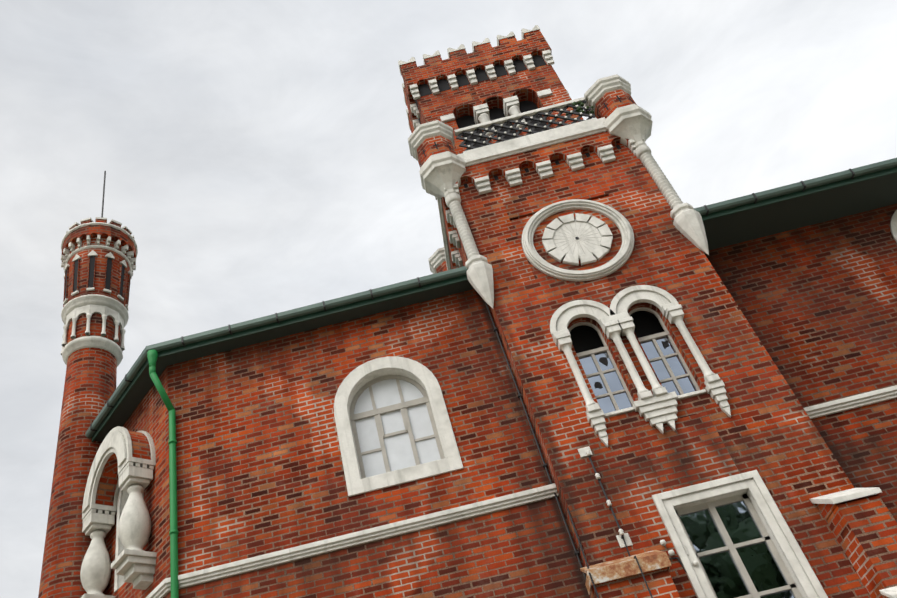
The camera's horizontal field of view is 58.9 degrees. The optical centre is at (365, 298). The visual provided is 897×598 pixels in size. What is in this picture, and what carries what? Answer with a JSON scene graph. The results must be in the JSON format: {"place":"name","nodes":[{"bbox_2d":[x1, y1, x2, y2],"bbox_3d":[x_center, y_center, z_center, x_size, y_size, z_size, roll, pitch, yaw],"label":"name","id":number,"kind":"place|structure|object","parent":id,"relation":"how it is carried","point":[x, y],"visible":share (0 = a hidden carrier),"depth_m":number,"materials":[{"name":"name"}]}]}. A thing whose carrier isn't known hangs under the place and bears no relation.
{"place":"outdoors","nodes":[
{"label":"outdoors","id":0,"kind":"place"},
{"bbox_2d":[0,0,896,597],"label":"sky","id":1,"kind":"structure","parent":0,"point":[256,159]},
{"label":"ground","id":2,"kind":"structure","parent":0,"visible":0},
{"bbox_2d":[38,237,129,597],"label":"brick turret","id":3,"kind":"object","parent":2,"relation":"on","point":[90,382],"visible":0.54,"depth_m":13.68,"materials":[{"name":"red brick"}]},
{"bbox_2d":[65,256,129,303],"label":"turret windows","id":4,"kind":"structure","parent":3,"relation":"attached to","point":[91,272],"depth_m":16.04,"materials":[{"name":"black"}]},
{"bbox_2d":[61,217,135,329],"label":"turret trim","id":5,"kind":"structure","parent":3,"relation":"attached to","point":[99,309],"depth_m":16.29,"materials":[{"name":"white stone"}]},
{"bbox_2d":[61,219,135,306],"bbox_3d":[-5.683,-0.508,16.731,1.535,1.906,1.520,-14,-41,1],"label":"turret top","id":6,"kind":"object","parent":3,"relation":"attached to","point":[81,233],"visible":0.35,"depth_m":16.58,"materials":[{"name":"red brick"}]},
{"bbox_2d":[101,171,105,216],"bbox_3d":[-6.078,-2.212,18.226,0.042,2.331,0.036,-14,-41,1],"label":"lightning rod","id":7,"kind":"object","parent":6,"relation":"on","point":[103,193],"visible":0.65,"depth_m":18.45,"materials":[{"name":"black metal"}]},
{"bbox_2d":[61,222,137,366],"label":"turret moldings","id":8,"kind":"structure","parent":3,"relation":"on","point":[74,345],"depth_m":15.48,"materials":[{"name":"white stone"}]},
{"bbox_2d":[95,30,896,597],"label":"brick walls","id":9,"kind":"structure","parent":2,"relation":"on","point":[259,466],"depth_m":10.63,"materials":[{"name":"red brick"}]},
{"bbox_2d":[147,350,178,597],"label":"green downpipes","id":10,"kind":"object","parent":9,"relation":"attached to","point":[152,356],"visible":1,"depth_m":11.04,"materials":[{"name":"metal"}]},
{"bbox_2d":[81,25,652,597],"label":"stone trim","id":11,"kind":"structure","parent":9,"relation":"attached to","point":[441,171],"depth_m":13.03,"materials":[{"name":"white stone"}]},
{"bbox_2d":[80,484,150,594],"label":"balusters","id":12,"kind":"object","parent":11,"relation":"on","point":[134,529],"depth_m":11.38,"materials":[{"name":"white stone"}]},
{"bbox_2d":[114,50,896,597],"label":"white trim","id":13,"kind":"structure","parent":9,"relation":"attached to","point":[658,408],"depth_m":10.95,"materials":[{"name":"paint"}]},
{"bbox_2d":[90,100,854,597],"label":"ironwork","id":14,"kind":"object","parent":13,"relation":"attached to","point":[524,124],"visible":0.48,"depth_m":13.59,"materials":[{"name":"black metal"}]},
{"bbox_2d":[445,105,714,565],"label":"columns","id":15,"kind":"structure","parent":13,"relation":"on","point":[643,154],"depth_m":10.70,"materials":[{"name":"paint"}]},
{"bbox_2d":[566,101,593,115],"bbox_3d":[3.736,-3.325,13.821,0.460,0.338,0.241,-14,-41,1],"label":"plant","id":16,"kind":"object","parent":13,"relation":"on","point":[579,109],"visible":0.62,"depth_m":13.76,"materials":[{"name":"green plant"}]},
{"bbox_2d":[415,55,669,387],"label":"dark openings","id":17,"kind":"object","parent":9,"relation":"on","point":[587,338],"visible":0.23,"depth_m":15.57,"materials":[{"name":"black"}]},
{"bbox_2d":[350,223,801,597],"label":"window frames","id":18,"kind":"structure","parent":9,"relation":"attached to","point":[403,406],"depth_m":10.70,"materials":[{"name":"white wood"}]},
{"bbox_2d":[354,379,440,477],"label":"window panes","id":19,"kind":"structure","parent":18,"relation":"in","point":[399,451],"depth_m":11.22,"materials":[{"name":"white glass"}]},
{"bbox_2d":[579,336,794,597],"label":"window glass","id":20,"kind":"object","parent":18,"relation":"in","point":[726,580],"depth_m":9.11,"materials":[{"name":"glass"}]},
{"bbox_2d":[580,550,671,594],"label":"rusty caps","id":21,"kind":"object","parent":9,"relation":"attached to","point":[611,570],"visible":0.96,"depth_m":8.54,"materials":[{"name":"brown metal"}]},
{"bbox_2d":[704,204,896,521],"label":"brick wing","id":22,"kind":"object","parent":2,"relation":"on","point":[816,304],"visible":0.2,"depth_m":11.50,"materials":[{"name":"red brick"}]},
{"bbox_2d":[94,173,896,441],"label":"soffits","id":23,"kind":"object","parent":22,"relation":"on","point":[815,208],"visible":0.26,"depth_m":12.31,"materials":[{"name":"green"}]},
{"bbox_2d":[92,167,896,441],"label":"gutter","id":24,"kind":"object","parent":23,"relation":"on","point":[463,278],"depth_m":12.11,"materials":[{"name":"green metal"}]},
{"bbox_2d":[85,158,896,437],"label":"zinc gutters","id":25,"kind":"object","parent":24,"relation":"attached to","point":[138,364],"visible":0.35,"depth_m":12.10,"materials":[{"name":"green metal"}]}
]}

